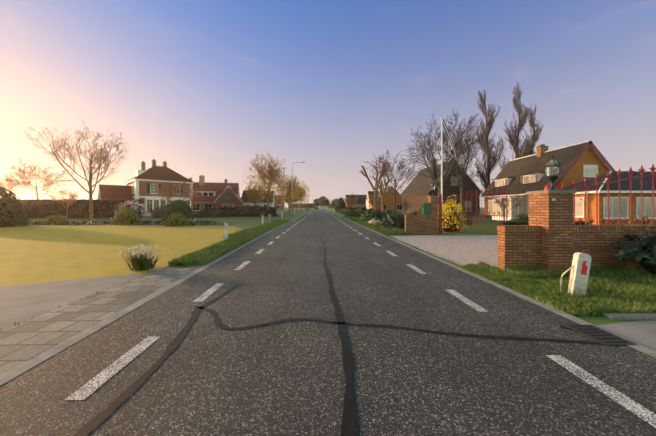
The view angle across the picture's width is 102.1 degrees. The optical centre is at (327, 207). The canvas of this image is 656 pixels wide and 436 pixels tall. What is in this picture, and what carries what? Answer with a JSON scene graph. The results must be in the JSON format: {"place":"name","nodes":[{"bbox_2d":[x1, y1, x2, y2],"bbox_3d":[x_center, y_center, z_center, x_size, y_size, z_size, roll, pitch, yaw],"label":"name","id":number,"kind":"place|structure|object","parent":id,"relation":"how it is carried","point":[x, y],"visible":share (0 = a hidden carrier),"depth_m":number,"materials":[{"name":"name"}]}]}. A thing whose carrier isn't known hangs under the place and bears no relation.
{"place":"outdoors","nodes":[
{"label":"outdoors","id":0,"kind":"place"},
{"bbox_2d":[0,273,145,330],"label":"driveway","id":1,"kind":"structure","parent":0,"point":[24,305],"depth_m":4.47,"materials":[{"name":"concrete"}]},
{"bbox_2d":[0,265,203,374],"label":"sidewalk","id":2,"kind":"structure","parent":0,"point":[51,330],"depth_m":3.57,"materials":[{"name":"grey concrete"}]},
{"bbox_2d":[0,225,241,286],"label":"lawn","id":3,"kind":"structure","parent":0,"point":[64,251],"depth_m":9.81,"materials":[{"name":"plant"}]},
{"bbox_2d":[118,244,166,270],"bbox_3d":[-4.443,1.196,6.407,0.909,0.604,0.964,0,0,-1],"label":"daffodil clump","id":4,"kind":"object","parent":3,"relation":"on","point":[138,263],"visible":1,"depth_m":6.29,"materials":[{"name":"green plant"}]},
{"bbox_2d":[225,223,227,239],"bbox_3d":[-4.424,1.181,11.531,0.130,1.030,0.051,0,0,-1],"label":"reflector post","id":5,"kind":"object","parent":3,"relation":"on","point":[226,229],"visible":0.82,"depth_m":11.51,"materials":[{"name":"grey plastic"}]},
{"bbox_2d":[174,209,313,265],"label":"verge grass","id":6,"kind":"structure","parent":0,"point":[292,217],"depth_m":38.18,"materials":[{"name":"green plant"}]},
{"bbox_2d":[167,219,291,265],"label":"verge grass blades","id":7,"kind":"object","parent":6,"relation":"on","point":[209,253],"depth_m":9.28,"materials":[{"name":"green plant"}]},
{"bbox_2d":[0,208,655,435],"bbox_3d":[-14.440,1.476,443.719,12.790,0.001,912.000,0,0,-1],"label":"road","id":8,"kind":"structure","parent":0,"point":[274,376],"depth_m":2.52,"materials":[{"name":"grey asphalt"}]},
{"bbox_2d":[0,209,655,384],"bbox_3d":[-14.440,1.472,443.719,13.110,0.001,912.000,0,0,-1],"label":"road edge band","id":9,"kind":"object","parent":8,"relation":"on","point":[32,362],"visible":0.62,"depth_m":3.57,"materials":[{"name":"concrete"}]},
{"bbox_2d":[73,212,618,435],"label":"road tar seals","id":10,"kind":"object","parent":8,"relation":"on","point":[350,425],"visible":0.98,"depth_m":2.86,"materials":[{"name":"black asphalt"}]},
{"bbox_2d":[65,213,655,427],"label":"road markings","id":11,"kind":"object","parent":8,"relation":"on","point":[88,388],"visible":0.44,"depth_m":2.36,"materials":[{"name":"paint"}]},
{"bbox_2d":[565,324,636,344],"bbox_3d":[3.127,1.469,3.074,0.340,0.008,0.480,0,0,-1],"label":"drain grate","id":12,"kind":"object","parent":8,"relation":"on","point":[602,336],"visible":1,"depth_m":3.03,"materials":[{"name":"grey metal"}]},
{"bbox_2d":[0,207,655,385],"bbox_3d":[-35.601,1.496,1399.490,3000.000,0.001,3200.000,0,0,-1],"label":"ground","id":13,"kind":"structure","parent":0,"point":[242,223],"depth_m":29.72,"materials":[{"name":"green plant"}]},
{"bbox_2d":[0,179,19,190],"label":"tree","id":14,"kind":"object","parent":13,"relation":"on","point":[8,184],"visible":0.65,"depth_m":56.69,"materials":[{"name":"brown plant"}]},
{"bbox_2d":[0,186,29,227],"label":"bush","id":15,"kind":"object","parent":13,"relation":"on","point":[9,218],"visible":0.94,"depth_m":20.24,"materials":[{"name":"green plant"}]},
{"bbox_2d":[0,158,68,198],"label":"tree","id":16,"kind":"object","parent":13,"relation":"on","point":[22,177],"visible":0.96,"depth_m":47.88,"materials":[{"name":"brown plant"}]},
{"bbox_2d":[40,214,70,224],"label":"shrub","id":17,"kind":"object","parent":13,"relation":"on","point":[55,220],"visible":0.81,"depth_m":22.52,"materials":[{"name":"green plant"}]},
{"bbox_2d":[44,188,80,219],"bbox_3d":[-31.642,-0.338,32.058,2.919,4.074,4.184,0,0,-20],"label":"tree","id":18,"kind":"object","parent":13,"relation":"on","point":[68,203],"visible":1,"depth_m":31.86,"materials":[{"name":"brown plant"}]},
{"bbox_2d":[6,199,143,216],"bbox_3d":[-36.571,0.320,36.822,20.938,2.851,2.120,0,0,-1],"label":"tall hedge","id":19,"kind":"object","parent":13,"relation":"on","point":[51,206],"visible":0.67,"depth_m":36.09,"materials":[{"name":"brown plant"}]},
{"bbox_2d":[24,119,128,220],"bbox_3d":[-23.970,-3.619,26.458,6.920,10.633,8.153,0,0,29],"label":"tree","id":20,"kind":"object","parent":13,"relation":"on","point":[98,162],"visible":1,"depth_m":25.92,"materials":[{"name":"brown plant"}]},
{"bbox_2d":[28,212,147,220],"bbox_3d":[-29.901,1.046,25.188,25.240,1.100,0.040,0,0,-1],"label":"garden fence","id":21,"kind":"object","parent":13,"relation":"on","point":[32,217],"visible":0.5,"depth_m":25.32,"materials":[{"name":"brown wood"}]},
{"bbox_2d":[30,224,213,225],"bbox_3d":[-44.545,1.486,22.580,71.845,0.001,2.751,0,0,0],"label":"flower bed","id":22,"kind":"object","parent":13,"relation":"on","point":[137,224],"visible":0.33,"depth_m":22.72,"materials":[{"name":"brown soil"}]},
{"bbox_2d":[26,219,219,224],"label":"border plants","id":23,"kind":"object","parent":13,"relation":"on","point":[88,223],"visible":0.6,"depth_m":22.73,"materials":[{"name":"green plant"}]},
{"bbox_2d":[32,221,214,223],"bbox_3d":[-45.468,1.386,23.689,70.000,0.220,0.050,0,0,-1],"label":"border edging board","id":24,"kind":"object","parent":13,"relation":"on","point":[84,222],"visible":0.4,"depth_m":24.30,"materials":[{"name":"brown wood"}]},
{"bbox_2d":[112,206,141,224],"bbox_3d":[-17.329,0.748,22.927,2.102,1.718,2.102,0,0,-42],"label":"bush","id":25,"kind":"object","parent":13,"relation":"on","point":[127,217],"visible":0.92,"depth_m":22.41,"materials":[{"name":"green plant"}]},
{"bbox_2d":[114,199,149,216],"bbox_3d":[-19.469,0.307,26.427,2.627,2.169,2.707,0,0,17],"label":"flowering bush","id":26,"kind":"object","parent":13,"relation":"on","point":[137,207],"visible":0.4,"depth_m":26.25,"materials":[{"name":"pink plant"}]},
{"bbox_2d":[97,159,193,215],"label":"house","id":27,"kind":"structure","parent":13,"relation":"on","point":[147,179],"depth_m":47.13,"materials":[{"name":"brick"}]},
{"bbox_2d":[150,205,170,217],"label":"green shrub","id":28,"kind":"object","parent":13,"relation":"on","point":[156,212],"visible":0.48,"depth_m":36.20,"materials":[{"name":"green plant"}]},
{"bbox_2d":[154,179,181,203],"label":"tree","id":29,"kind":"object","parent":13,"relation":"on","point":[167,188],"visible":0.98,"depth_m":39.92,"materials":[{"name":"brown plant"}]},
{"bbox_2d":[161,199,193,220],"bbox_3d":[-15.876,0.396,28.011,3.274,2.474,3.259,0,0,-1],"label":"dark round shrub","id":30,"kind":"object","parent":13,"relation":"on","point":[185,210],"visible":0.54,"depth_m":27.47,"materials":[{"name":"green plant"}]},
{"bbox_2d":[165,212,189,226],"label":"bush","id":31,"kind":"object","parent":13,"relation":"on","point":[176,221],"visible":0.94,"depth_m":20.91,"materials":[{"name":"green plant"}]},
{"bbox_2d":[172,180,203,210],"bbox_3d":[-15.642,-0.622,29.803,3.255,4.642,3.794,0,0,-25],"label":"tree","id":32,"kind":"object","parent":13,"relation":"on","point":[193,191],"visible":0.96,"depth_m":29.11,"materials":[{"name":"brown plant"}]},
{"bbox_2d":[193,208,229,217],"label":"bush","id":33,"kind":"object","parent":13,"relation":"on","point":[211,212],"visible":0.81,"depth_m":38.66,"materials":[{"name":"black plant"}]},
{"bbox_2d":[189,175,244,212],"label":"house","id":34,"kind":"structure","parent":13,"relation":"on","point":[212,199],"depth_m":63.00,"materials":[{"name":"brick"}]},
{"bbox_2d":[219,185,236,206],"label":"tree","id":35,"kind":"object","parent":13,"relation":"on","point":[229,195],"visible":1,"depth_m":54.90,"materials":[{"name":"brown plant"}]},
{"bbox_2d":[218,207,276,213],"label":"house hedge","id":36,"kind":"object","parent":13,"relation":"on","point":[227,208],"depth_m":54.09,"materials":[{"name":"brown plant"}]},
{"bbox_2d":[225,205,280,216],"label":"hedge","id":37,"kind":"object","parent":13,"relation":"on","point":[257,211],"visible":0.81,"depth_m":41.66,"materials":[{"name":"black plant"}]},
{"bbox_2d":[244,180,264,205],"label":"willow tree","id":38,"kind":"object","parent":13,"relation":"on","point":[249,190],"visible":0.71,"depth_m":57.11,"materials":[{"name":"brown plant"}]},
{"bbox_2d":[241,190,274,206],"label":"house","id":39,"kind":"structure","parent":13,"relation":"on","point":[246,200],"depth_m":80.35,"materials":[{"name":"white paint"}]},
{"bbox_2d":[243,153,287,210],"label":"willow tree","id":40,"kind":"object","parent":13,"relation":"on","point":[272,175],"visible":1,"depth_m":50.99,"materials":[{"name":"brown plant"}]},
{"bbox_2d":[274,195,284,209],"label":"house","id":41,"kind":"structure","parent":13,"relation":"on","point":[278,205],"depth_m":120.45,"materials":[{"name":"brick"}]},
{"bbox_2d":[276,172,304,212],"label":"willow tree","id":42,"kind":"object","parent":13,"relation":"on","point":[289,189],"visible":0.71,"depth_m":69.27,"materials":[{"name":"brown plant"}]},
{"bbox_2d":[287,186,300,209],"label":"pine tree","id":43,"kind":"object","parent":13,"relation":"on","point":[295,198],"visible":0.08,"depth_m":146.82,"materials":[{"name":"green plant"}]},
{"bbox_2d":[292,162,304,214],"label":"street lamp","id":44,"kind":"object","parent":13,"relation":"on","point":[292,187],"visible":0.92,"depth_m":49.76,"materials":[{"name":"silver metal"}]},
{"bbox_2d":[291,180,310,210],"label":"willow tree","id":45,"kind":"object","parent":13,"relation":"on","point":[302,198],"visible":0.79,"depth_m":94.16,"materials":[{"name":"yellow plant"}]},
{"bbox_2d":[289,203,333,207],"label":"hedge end","id":46,"kind":"object","parent":13,"relation":"on","point":[307,206],"visible":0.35,"depth_m":329.28,"materials":[{"name":"green plant"}]},
{"bbox_2d":[1,220,624,359],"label":"grass tufts","id":47,"kind":"object","parent":13,"relation":"on","point":[595,266],"depth_m":5.77,"materials":[{"name":"green plant"}]},
{"bbox_2d":[313,198,319,206],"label":"pine tree","id":48,"kind":"object","parent":13,"relation":"on","point":[315,202],"visible":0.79,"depth_m":256.28,"materials":[{"name":"green plant"}]},
{"bbox_2d":[319,196,329,206],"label":"pine tree","id":49,"kind":"object","parent":13,"relation":"on","point":[323,203],"visible":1,"depth_m":227.31,"materials":[{"name":"green plant"}]},
{"bbox_2d":[330,198,337,206],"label":"pine tree","id":50,"kind":"object","parent":13,"relation":"on","point":[333,203],"visible":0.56,"depth_m":237.84,"materials":[{"name":"green plant"}]},
{"bbox_2d":[336,197,345,208],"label":"cone shrub","id":51,"kind":"object","parent":13,"relation":"on","point":[339,205],"visible":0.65,"depth_m":83.32,"materials":[{"name":"green plant"}]},
{"bbox_2d":[340,209,350,213],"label":"yellow shrub","id":52,"kind":"object","parent":13,"relation":"on","point":[345,211],"visible":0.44,"depth_m":57.50,"materials":[{"name":"green plant"}]},
{"bbox_2d":[335,207,366,210],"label":"hedge","id":53,"kind":"object","parent":13,"relation":"on","point":[353,209],"visible":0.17,"depth_m":100.30,"materials":[{"name":"green plant"}]},
{"bbox_2d":[344,195,358,206],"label":"ornamental tree","id":54,"kind":"object","parent":13,"relation":"on","point":[349,202],"visible":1,"depth_m":61.66,"materials":[{"name":"brown plant"}]},
{"bbox_2d":[345,211,361,216],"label":"shrub","id":55,"kind":"object","parent":13,"relation":"on","point":[355,214],"visible":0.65,"depth_m":39.32,"materials":[{"name":"green plant"}]},
{"bbox_2d":[345,193,366,207],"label":"house","id":56,"kind":"structure","parent":13,"relation":"on","point":[359,204],"depth_m":126.91,"materials":[{"name":"brick"}]},
{"bbox_2d":[355,208,365,213],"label":"yellow shrub","id":57,"kind":"object","parent":13,"relation":"on","point":[359,210],"visible":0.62,"depth_m":59.34,"materials":[{"name":"green plant"}]},
{"bbox_2d":[365,191,378,208],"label":"house","id":58,"kind":"structure","parent":13,"relation":"on","point":[369,193],"depth_m":96.33,"materials":[{"name":"white paint"}]},
{"bbox_2d":[358,160,392,211],"bbox_3d":[5.723,-1.818,30.408,3.184,7.031,3.361,0,0,-33],"label":"pollard tree","id":59,"kind":"object","parent":13,"relation":"on","point":[382,174],"visible":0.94,"depth_m":30.83,"materials":[{"name":"brown plant"}]},
{"bbox_2d":[367,195,384,207],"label":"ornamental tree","id":60,"kind":"object","parent":13,"relation":"on","point":[371,202],"visible":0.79,"depth_m":54.86,"materials":[{"name":"brown plant"}]},
{"bbox_2d":[373,176,393,215],"bbox_3d":[7.928,-1.730,38.605,2.910,6.860,1.688,0,0,25],"label":"pollard tree","id":61,"kind":"object","parent":13,"relation":"on","point":[382,194],"visible":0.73,"depth_m":38.04,"materials":[{"name":"brown plant"}]},
{"bbox_2d":[369,185,401,212],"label":"house","id":62,"kind":"structure","parent":13,"relation":"on","point":[389,195],"depth_m":68.39,"materials":[{"name":"brick"}]},
{"bbox_2d":[364,150,423,217],"bbox_3d":[8.410,-3.041,34.830,9.393,9.491,7.731,0,0,-40],"label":"bare tree","id":63,"kind":"object","parent":13,"relation":"on","point":[401,164],"visible":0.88,"depth_m":33.27,"materials":[{"name":"grey plant"}]},
{"bbox_2d":[405,215,430,233],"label":"wall","id":64,"kind":"structure","parent":13,"relation":"on","point":[418,223],"depth_m":14.58,"materials":[{"name":"brick"}]},
{"bbox_2d":[422,203,429,214],"bbox_3d":[5.438,0.099,14.707,0.360,0.694,0.260,0,0,-1],"label":"letterbox","id":65,"kind":"object","parent":64,"relation":"on","point":[425,208],"visible":1,"depth_m":14.58,"materials":[{"name":"green plastic"}]},
{"bbox_2d":[427,196,438,233],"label":"pillar","id":66,"kind":"structure","parent":13,"relation":"on","point":[433,200],"depth_m":14.60,"materials":[{"name":"brick"}]},
{"bbox_2d":[430,183,435,195],"bbox_3d":[5.856,-1.032,14.797,0.309,0.856,0.267,0,0,-1],"label":"lantern","id":67,"kind":"object","parent":66,"relation":"on","point":[432,186],"visible":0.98,"depth_m":14.72,"materials":[{"name":"black metal"}]},
{"bbox_2d":[438,194,441,233],"bbox_3d":[6.237,0.466,14.757,0.184,2.460,0.184,0,0,-1],"label":"gate post","id":68,"kind":"object","parent":13,"relation":"on","point":[440,213],"visible":0.94,"depth_m":14.70,"materials":[{"name":"red metal"}]},
{"bbox_2d":[400,158,482,214],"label":"dark house","id":69,"kind":"structure","parent":13,"relation":"on","point":[413,188],"depth_m":44.50,"materials":[{"name":"brick"}]},
{"bbox_2d":[400,109,487,220],"bbox_3d":[10.774,-4.090,26.557,5.746,11.583,10.586,0,0,-31],"label":"bare tree","id":70,"kind":"object","parent":13,"relation":"on","point":[431,148],"visible":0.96,"depth_m":25.73,"materials":[{"name":"brown plant"}]},
{"bbox_2d":[390,235,497,266],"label":"gravel forecourt","id":71,"kind":"structure","parent":13,"relation":"on","point":[470,249],"depth_m":10.03,"materials":[{"name":"grey gravel"}]},
{"bbox_2d":[441,117,458,230],"bbox_3d":[7.671,-2.004,16.671,1.113,7.400,0.140,0,0,8],"label":"flagpole with pennant","id":72,"kind":"object","parent":13,"relation":"on","point":[443,123],"visible":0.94,"depth_m":16.70,"materials":[{"name":"white metal"}]},
{"bbox_2d":[438,194,466,231],"bbox_3d":[7.260,0.361,16.012,1.830,2.269,1.611,0,0,-25],"label":"forsythia shrub","id":73,"kind":"object","parent":13,"relation":"on","point":[459,218],"visible":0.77,"depth_m":15.67,"materials":[{"name":"yellow plant"}]},
{"bbox_2d":[433,118,491,213],"bbox_3d":[15.957,-4.362,31.300,7.842,12.137,8.644,0,0,-1],"label":"bare tree","id":74,"kind":"object","parent":13,"relation":"on","point":[462,171],"visible":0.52,"depth_m":31.15,"materials":[{"name":"grey plant"}]},
{"bbox_2d":[448,167,483,192],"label":"bare tree","id":75,"kind":"object","parent":13,"relation":"on","point":[469,179],"visible":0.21,"depth_m":42.65,"materials":[{"name":"brown plant"}]},
{"bbox_2d":[461,223,498,231],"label":"garden lawn","id":76,"kind":"structure","parent":13,"relation":"on","point":[482,226],"depth_m":20.34,"materials":[{"name":"green plant"}]},
{"bbox_2d":[460,213,472,224],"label":"garden shrub","id":77,"kind":"object","parent":76,"relation":"on","point":[468,221],"visible":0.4,"depth_m":22.30,"materials":[{"name":"green plant"}]},
{"bbox_2d":[490,192,521,214],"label":"garden tree","id":78,"kind":"object","parent":76,"relation":"on","point":[502,201],"visible":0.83,"depth_m":21.02,"materials":[{"name":"brown plant"}]},
{"bbox_2d":[510,214,528,221],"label":"garden shrub","id":79,"kind":"object","parent":76,"relation":"on","point":[522,218],"visible":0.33,"depth_m":21.59,"materials":[{"name":"green plant"}]},
{"bbox_2d":[497,220,589,224],"bbox_3d":[15.885,1.277,19.615,6.713,0.605,0.731,0,0,-1],"label":"hedge","id":80,"kind":"object","parent":76,"relation":"on","point":[514,222],"visible":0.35,"depth_m":19.45,"materials":[{"name":"green plant"}]},
{"bbox_2d":[628,216,655,224],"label":"garden shrub","id":81,"kind":"object","parent":76,"relation":"on","point":[644,222],"visible":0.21,"depth_m":16.50,"materials":[{"name":"yellow plant"}]},
{"bbox_2d":[474,90,504,188],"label":"poplar tree","id":82,"kind":"object","parent":13,"relation":"on","point":[490,160],"visible":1,"depth_m":46.35,"materials":[{"name":"brown plant"}]},
{"bbox_2d":[498,82,535,168],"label":"poplar tree","id":83,"kind":"object","parent":13,"relation":"on","point":[515,135],"visible":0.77,"depth_m":47.08,"materials":[{"name":"brown plant"}]},
{"bbox_2d":[497,225,541,269],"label":"wall","id":84,"kind":"structure","parent":13,"relation":"on","point":[525,238],"depth_m":5.86,"materials":[{"name":"brick"}]},
{"bbox_2d":[520,107,543,155],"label":"poplar tree","id":85,"kind":"object","parent":13,"relation":"on","point":[532,124],"visible":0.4,"depth_m":48.68,"materials":[{"name":"brown plant"}]},
{"bbox_2d":[479,140,614,220],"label":"house","id":86,"kind":"structure","parent":13,"relation":"on","point":[584,158],"depth_m":28.49,"materials":[{"name":"brick"}]},
{"bbox_2d":[526,190,576,272],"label":"pillar","id":87,"kind":"structure","parent":13,"relation":"on","point":[555,255],"depth_m":5.70,"materials":[{"name":"brick"}]},
{"bbox_2d":[544,155,560,189],"bbox_3d":[5.051,-0.772,5.974,0.294,0.815,0.255,0,0,-1],"label":"lantern","id":88,"kind":"object","parent":87,"relation":"on","point":[554,165],"visible":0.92,"depth_m":5.91,"materials":[{"name":"black metal"}]},
{"bbox_2d":[568,252,590,295],"bbox_3d":[4.144,1.201,4.381,0.190,0.900,0.121,10,-2,8],"label":"bollard","id":89,"kind":"object","parent":13,"relation":"on","point":[580,270],"visible":0.9,"depth_m":4.34,"materials":[{"name":"white concrete"}]},
{"bbox_2d":[560,265,574,293],"bbox_3d":[4.003,1.257,4.436,0.200,0.579,0.029,0,0,19],"label":"hydrant pipe","id":90,"kind":"object","parent":89,"relation":"attached to","point":[570,268],"visible":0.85,"depth_m":4.45,"materials":[{"name":"white metal"}]},
{"bbox_2d":[509,285,655,324],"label":"verge grass","id":91,"kind":"structure","parent":13,"relation":"on","point":[599,320],"depth_m":3.49,"materials":[{"name":"green plant"}]},
{"bbox_2d":[458,261,655,316],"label":"verge grass blades","id":92,"kind":"object","parent":91,"relation":"on","point":[599,298],"depth_m":4.70,"materials":[{"name":"green plant"}]},
{"bbox_2d":[558,171,655,224],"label":"house annex","id":93,"kind":"object","parent":13,"relation":"on","point":[614,202],"visible":0.54,"depth_m":20.56,"materials":[{"name":"glass"}]},
{"bbox_2d":[574,225,655,267],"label":"wall","id":94,"kind":"structure","parent":13,"relation":"on","point":[598,251],"depth_m":5.90,"materials":[{"name":"brick"}]},
{"bbox_2d":[603,313,655,319],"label":"driveway kerb","id":95,"kind":"structure","parent":13,"relation":"on","point":[632,316],"depth_m":3.52,"materials":[{"name":"concrete"}]},
{"bbox_2d":[610,226,655,274],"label":"rhododendron shrub","id":96,"kind":"object","parent":13,"relation":"on","point":[646,257],"visible":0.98,"depth_m":5.35,"materials":[{"name":"green plant"}]},
{"bbox_2d":[627,263,645,271],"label":"planter wall","id":97,"kind":"structure","parent":13,"relation":"on","point":[637,265],"depth_m":5.62,"materials":[{"name":"brick"}]},
{"bbox_3d":[5.408,0.556,6.503,0.184,2.280,0.184,0,0,-1],"label":"gate post","id":98,"kind":"object","parent":13,"relation":"on","visible":0},
{"bbox_2d":[442,187,507,230],"bbox_3d":[8.203,0.097,14.807,3.829,2.577,0.068,0,0,-1],"label":"gate leaf","id":99,"kind":"object","parent":98,"relation":"attached to","point":[474,215],"visible":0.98,"depth_m":14.80,"materials":[{"name":"red paint"}]},
{"bbox_2d":[560,164,655,224],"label":"fence","id":100,"kind":"object","parent":98,"relation":"attached to","point":[619,174],"visible":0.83,"depth_m":6.54,"materials":[{"name":"red metal"}]},
{"bbox_2d":[322,208,497,234],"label":"verge grass","id":101,"kind":"structure","parent":0,"point":[473,232],"depth_m":15.59,"materials":[{"name":"green plant"}]},
{"bbox_2d":[342,216,413,234],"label":"verge grass blades","id":102,"kind":"object","parent":101,"relation":"on","point":[385,230],"depth_m":16.67,"materials":[{"name":"green plant"}]},
{"label":"bed soil","id":103,"kind":"structure","parent":101,"relation":"on","visible":0},
{"bbox_2d":[362,209,386,221],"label":"dark shrub","id":104,"kind":"object","parent":103,"relation":"on","point":[378,214],"visible":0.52,"depth_m":26.27,"materials":[{"name":"green plant"}]},
{"bbox_2d":[366,219,384,225],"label":"border plants","id":105,"kind":"object","parent":103,"relation":"on","point":[376,223],"visible":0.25,"depth_m":21.13,"materials":[{"name":"white plant"}]},
{"bbox_2d":[381,211,404,229],"bbox_3d":[4.566,0.907,17.934,2.014,1.359,2.261,0,0,-1],"label":"dark shrub","id":106,"kind":"object","parent":103,"relation":"on","point":[394,222],"visible":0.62,"depth_m":17.45,"materials":[{"name":"green plant"}]},
{"bbox_2d":[596,321,655,350],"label":"driveway pavement","id":107,"kind":"structure","parent":0,"point":[641,332],"depth_m":3.17,"materials":[{"name":"concrete"}]}
]}

